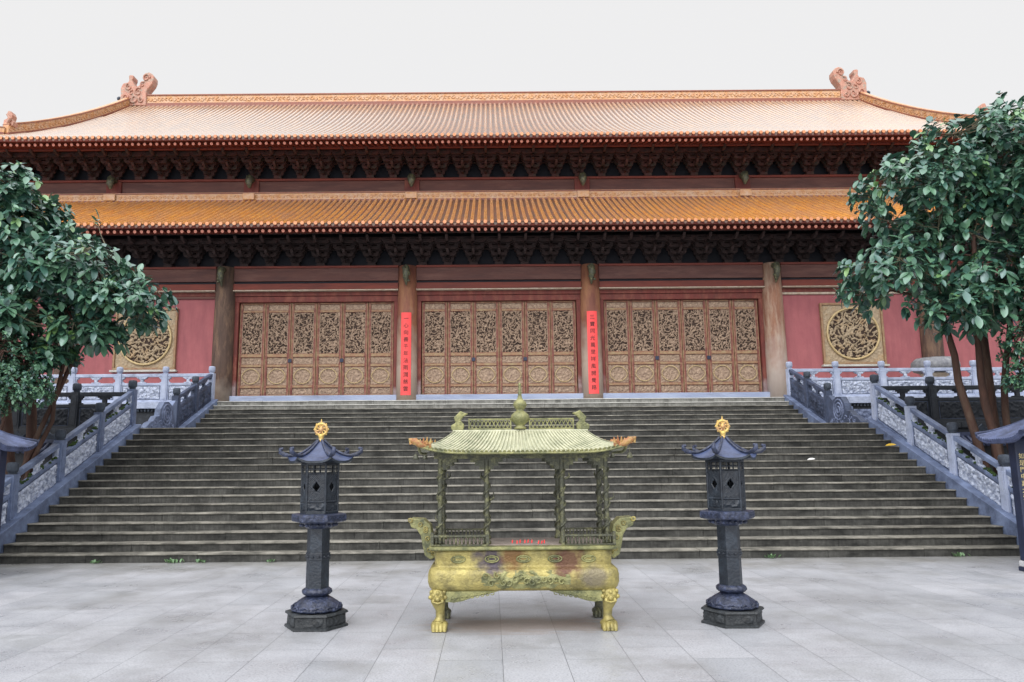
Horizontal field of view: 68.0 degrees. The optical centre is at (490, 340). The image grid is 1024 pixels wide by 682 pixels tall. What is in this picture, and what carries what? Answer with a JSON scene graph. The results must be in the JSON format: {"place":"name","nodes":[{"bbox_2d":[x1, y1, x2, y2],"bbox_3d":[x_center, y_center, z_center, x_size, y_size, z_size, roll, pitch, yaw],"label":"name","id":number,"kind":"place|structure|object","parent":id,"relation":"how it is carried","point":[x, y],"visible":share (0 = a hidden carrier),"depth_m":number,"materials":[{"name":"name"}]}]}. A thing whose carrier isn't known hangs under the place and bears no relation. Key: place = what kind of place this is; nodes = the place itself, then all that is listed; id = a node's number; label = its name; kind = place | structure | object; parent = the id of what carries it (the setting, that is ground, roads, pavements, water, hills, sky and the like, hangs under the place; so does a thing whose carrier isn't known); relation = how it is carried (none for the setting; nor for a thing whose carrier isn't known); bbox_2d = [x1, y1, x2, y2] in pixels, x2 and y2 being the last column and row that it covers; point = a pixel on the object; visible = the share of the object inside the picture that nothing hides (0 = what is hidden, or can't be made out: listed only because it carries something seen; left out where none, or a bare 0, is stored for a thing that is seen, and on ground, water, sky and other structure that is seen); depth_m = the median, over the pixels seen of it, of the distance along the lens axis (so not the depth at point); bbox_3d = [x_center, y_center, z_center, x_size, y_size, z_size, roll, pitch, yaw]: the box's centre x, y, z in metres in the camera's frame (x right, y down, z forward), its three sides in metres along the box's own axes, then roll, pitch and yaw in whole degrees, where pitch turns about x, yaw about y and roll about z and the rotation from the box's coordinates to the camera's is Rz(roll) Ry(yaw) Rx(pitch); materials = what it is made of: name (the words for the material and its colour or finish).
{"place":"outdoors","nodes":[
{"label":"outdoors","id":0,"kind":"place"},
{"bbox_2d":[0,160,178,480],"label":"broadleaf tree","id":1,"kind":"object","parent":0,"point":[34,239],"visible":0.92,"depth_m":13.67,"materials":[{"name":"green plant"}]},
{"bbox_2d":[0,556,1023,681],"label":"ground","id":2,"kind":"structure","parent":0,"point":[900,619],"depth_m":7.28,"materials":[{"name":"stone"}]},
{"bbox_2d":[0,430,38,527],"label":"shrine kiosk","id":3,"kind":"object","parent":2,"relation":"on","point":[9,442],"visible":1,"depth_m":10.77,"materials":[{"name":"grey stone"}]},
{"bbox_2d":[14,431,56,482],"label":"garden wall","id":4,"kind":"structure","parent":2,"relation":"on","point":[48,442],"depth_m":15.14,"materials":[{"name":"stone"}]},
{"bbox_2d":[164,558,184,562],"bbox_3d":[-5.018,3.476,12.021,0.330,0.080,0.131,0,-9,0],"label":"weed","id":5,"kind":"object","parent":2,"relation":"on","point":[171,560],"visible":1,"depth_m":12.03,"materials":[{"name":"green plant"}]},
{"bbox_2d":[278,419,362,631],"bbox_3d":[-1.706,1.787,7.558,0.855,2.010,0.746,0,-9,0],"label":"lantern","id":6,"kind":"object","parent":2,"relation":"on","point":[316,608],"visible":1,"depth_m":7.42,"materials":[{"name":"black stone"}]},
{"bbox_2d":[0,395,1019,563],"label":"stone staircase","id":7,"kind":"structure","parent":2,"relation":"on","point":[224,490],"depth_m":14.36,"materials":[{"name":"grey stone"}]},
{"bbox_2d":[0,323,57,429],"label":"osmanthus tree","id":8,"kind":"object","parent":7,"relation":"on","point":[28,387],"visible":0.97,"depth_m":12.82,"materials":[{"name":"green plant"}]},
{"bbox_2d":[1,380,137,524],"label":"stair balustrade","id":9,"kind":"object","parent":7,"relation":"on","point":[58,467],"visible":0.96,"depth_m":14.52,"materials":[{"name":"grey stone"}]},
{"bbox_2d":[141,374,212,427],"bbox_3d":[-8.218,1.535,20.129,0.199,1.808,4.204,0,-9,0],"label":"stair balustrade","id":10,"kind":"object","parent":7,"relation":"on","point":[175,412],"visible":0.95,"depth_m":20.08,"materials":[{"name":"grey stone"}]},
{"bbox_2d":[789,369,866,422],"bbox_3d":[8.841,1.401,20.129,0.199,1.808,4.204,0,-9,0],"label":"stair balustrade","id":11,"kind":"object","parent":7,"relation":"on","point":[828,407],"visible":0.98,"depth_m":20.08,"materials":[{"name":"grey stone"}]},
{"bbox_2d":[869,374,1015,515],"bbox_3d":[8.847,2.135,14.443,0.199,3.628,5.759,0,-9,0],"label":"stair balustrade","id":12,"kind":"object","parent":7,"relation":"on","point":[955,460],"visible":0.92,"depth_m":14.62,"materials":[{"name":"grey stone"}]},
{"bbox_2d":[13,421,1016,466],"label":"terrace","id":13,"kind":"structure","parent":2,"relation":"on","point":[962,426],"depth_m":17.20,"materials":[{"name":"stone"}]},
{"bbox_2d":[0,383,125,428],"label":"terrace balustrade","id":14,"kind":"object","parent":13,"relation":"on","point":[75,412],"visible":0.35,"depth_m":17.38,"materials":[{"name":"stone"}]},
{"bbox_2d":[881,376,1023,421],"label":"terrace balustrade","id":15,"kind":"object","parent":13,"relation":"on","point":[931,404],"visible":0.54,"depth_m":17.39,"materials":[{"name":"stone"}]},
{"bbox_2d":[408,382,635,631],"bbox_3d":[0.313,1.599,7.646,2.263,2.374,1.105,0,-9,0],"label":"incense burner","id":16,"kind":"object","parent":2,"relation":"on","point":[472,566],"visible":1,"depth_m":7.25,"materials":[{"name":"gold metal"}]},
{"bbox_2d":[39,395,1023,423],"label":"platform","id":17,"kind":"structure","parent":2,"relation":"on","point":[860,406],"depth_m":22.08,"materials":[{"name":"stone"}]},
{"bbox_2d":[36,366,215,401],"bbox_3d":[-13.660,1.368,22.351,11.079,1.171,0.200,0,-9,0],"label":"platform balustrade","id":18,"kind":"object","parent":17,"relation":"on","point":[162,391],"visible":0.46,"depth_m":22.30,"materials":[{"name":"grey stone"}]},
{"bbox_2d":[0,67,1023,400],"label":"temple hall","id":19,"kind":"structure","parent":17,"relation":"on","point":[496,245],"depth_m":25.61,"materials":[{"name":"red wood"}]},
{"bbox_2d":[109,308,178,372],"bbox_3d":[-11.501,-0.033,25.286,2.200,2.150,0.158,0,-9,0],"label":"round window","id":20,"kind":"structure","parent":19,"relation":"in","point":[151,353],"depth_m":25.25,"materials":[{"name":"beige stone"}]},
{"bbox_2d":[237,303,265,395],"bbox_3d":[-7.995,0.288,25.445,0.849,3.150,0.082,0,-9,0],"label":"door leaf","id":21,"kind":"structure","parent":19,"relation":"in","point":[253,315],"depth_m":25.44,"materials":[{"name":"brown wood"}]},
{"bbox_2d":[263,303,291,395],"bbox_3d":[-7.096,0.278,25.431,0.919,3.150,0.110,0,-9,0],"label":"door leaf","id":22,"kind":"structure","parent":19,"relation":"in","point":[277,360],"depth_m":25.44,"materials":[{"name":"brown wood"}]},
{"bbox_2d":[289,303,317,395],"bbox_3d":[-6.266,0.274,25.445,0.849,3.150,0.082,0,-9,0],"label":"door leaf","id":23,"kind":"structure","parent":19,"relation":"in","point":[304,315],"depth_m":25.44,"materials":[{"name":"brown wood"}]},
{"bbox_2d":[315,303,342,394],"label":"door leaf","id":24,"kind":"structure","parent":19,"relation":"in","point":[329,360],"depth_m":25.43,"materials":[{"name":"brown wood"}]},
{"bbox_2d":[341,302,368,394],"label":"door leaf","id":25,"kind":"structure","parent":19,"relation":"in","point":[355,315],"depth_m":25.43,"materials":[{"name":"brown wood"}]},
{"bbox_2d":[367,302,393,394],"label":"door leaf","id":26,"kind":"structure","parent":19,"relation":"in","point":[381,314],"depth_m":25.44,"materials":[{"name":"brown wood"}]},
{"bbox_2d":[400,312,410,394],"bbox_3d":[-2.767,0.408,24.887,0.335,2.740,0.050,0,-9,0],"label":"couplet banner","id":27,"kind":"object","parent":19,"relation":"attached to","point":[405,387],"visible":1,"depth_m":24.88,"materials":[{"name":"red paper"}]},
{"bbox_2d":[422,302,446,394],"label":"door leaf","id":28,"kind":"structure","parent":19,"relation":"in","point":[434,314],"depth_m":25.44,"materials":[{"name":"brown wood"}]},
{"bbox_2d":[448,302,474,393],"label":"door leaf","id":29,"kind":"structure","parent":19,"relation":"in","point":[460,314],"depth_m":25.43,"materials":[{"name":"brown wood"}]},
{"bbox_2d":[473,301,498,393],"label":"door leaf","id":30,"kind":"structure","parent":19,"relation":"in","point":[485,314],"depth_m":25.44,"materials":[{"name":"brown wood"}]},
{"bbox_2d":[499,301,526,393],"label":"door leaf","id":31,"kind":"structure","parent":19,"relation":"in","point":[511,313],"depth_m":25.44,"materials":[{"name":"brown wood"}]},
{"bbox_2d":[524,301,551,393],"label":"door leaf","id":32,"kind":"structure","parent":19,"relation":"in","point":[537,313],"depth_m":25.43,"materials":[{"name":"brown wood"}]},
{"bbox_2d":[550,301,577,393],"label":"door leaf","id":33,"kind":"structure","parent":19,"relation":"in","point":[562,313],"depth_m":25.43,"materials":[{"name":"brown wood"}]},
{"bbox_2d":[587,311,598,393],"bbox_3d":[3.373,0.360,24.887,0.335,2.740,0.050,0,-9,0],"label":"couplet banner","id":34,"kind":"object","parent":19,"relation":"attached to","point":[593,369],"visible":1,"depth_m":24.88,"materials":[{"name":"red paper"}]},
{"bbox_2d":[603,300,631,392],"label":"door leaf","id":35,"kind":"structure","parent":19,"relation":"in","point":[616,313],"depth_m":25.43,"materials":[{"name":"brown wood"}]},
{"bbox_2d":[629,300,658,392],"bbox_3d":[5.174,0.182,25.431,0.919,3.150,0.110,0,-9,0],"label":"door leaf","id":36,"kind":"structure","parent":19,"relation":"in","point":[644,357],"depth_m":25.43,"materials":[{"name":"brown wood"}]},
{"bbox_2d":[654,300,683,392],"bbox_3d":[6.004,0.178,25.445,0.849,3.150,0.082,0,-9,0],"label":"door leaf","id":37,"kind":"structure","parent":19,"relation":"in","point":[667,312],"depth_m":25.44,"materials":[{"name":"brown wood"}]},
{"bbox_2d":[680,300,710,392],"bbox_3d":[6.904,0.168,25.431,0.919,3.150,0.110,0,-9,0],"label":"door leaf","id":38,"kind":"structure","parent":19,"relation":"in","point":[696,358],"depth_m":25.43,"materials":[{"name":"brown wood"}]},
{"bbox_2d":[705,300,735,391],"bbox_3d":[7.734,0.164,25.445,0.849,3.150,0.082,0,-9,0],"label":"door leaf","id":39,"kind":"structure","parent":19,"relation":"in","point":[718,312],"depth_m":25.43,"materials":[{"name":"brown wood"}]},
{"bbox_2d":[731,299,761,391],"bbox_3d":[8.599,0.157,25.445,0.849,3.150,0.082,0,-9,0],"label":"door leaf","id":40,"kind":"structure","parent":19,"relation":"in","point":[744,312],"depth_m":25.43,"materials":[{"name":"brown wood"}]},
{"bbox_2d":[819,303,889,366],"bbox_3d":[12.099,-0.219,25.286,2.200,2.150,0.158,0,-9,0],"label":"round window","id":41,"kind":"structure","parent":19,"relation":"in","point":[848,339],"depth_m":25.28,"materials":[{"name":"beige stone"}]},
{"bbox_2d":[785,360,1023,395],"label":"platform balustrade","id":42,"kind":"object","parent":17,"relation":"on","point":[858,385],"visible":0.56,"depth_m":22.30,"materials":[{"name":"grey stone"}]},
{"bbox_2d":[910,356,960,376],"bbox_3d":[13.930,1.181,23.682,1.380,1.280,1.380,0,-9,0],"label":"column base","id":43,"kind":"object","parent":17,"relation":"on","point":[941,361],"visible":0.49,"depth_m":23.29,"materials":[{"name":"grey stone"}]},
{"bbox_2d":[681,417,765,628],"bbox_3d":[2.364,1.755,7.558,0.855,2.010,0.746,0,-9,0],"label":"lantern","id":44,"kind":"object","parent":2,"relation":"on","point":[730,605],"visible":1,"depth_m":7.42,"materials":[{"name":"black stone"}]},
{"bbox_2d":[952,552,969,556],"bbox_3d":[7.456,3.383,12.027,0.279,0.072,0.131,0,-9,0],"label":"weed","id":45,"kind":"object","parent":2,"relation":"on","point":[960,554],"visible":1,"depth_m":12.02,"materials":[{"name":"green plant"}]},
{"bbox_2d":[957,424,1009,470],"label":"garden wall","id":46,"kind":"structure","parent":2,"relation":"on","point":[966,436],"depth_m":15.13,"materials":[{"name":"stone"}]},
{"bbox_2d":[975,419,1023,570],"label":"shrine kiosk","id":47,"kind":"object","parent":2,"relation":"on","point":[1012,435],"visible":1,"depth_m":10.65,"materials":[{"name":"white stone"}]},
{"bbox_2d":[0,0,1023,125],"label":"sky","id":48,"kind":"structure","parent":0,"point":[58,58],"materials":[{"name":"white"}]},
{"bbox_2d":[833,91,1023,474],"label":"broadleaf tree","id":49,"kind":"object","parent":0,"point":[981,180],"visible":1,"depth_m":13.92,"materials":[{"name":"green plant"}]},
{"bbox_2d":[995,317,1023,393],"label":"osmanthus tree","id":50,"kind":"object","parent":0,"point":[1015,354],"visible":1,"depth_m":13.02,"materials":[{"name":"green plant"}]}
]}

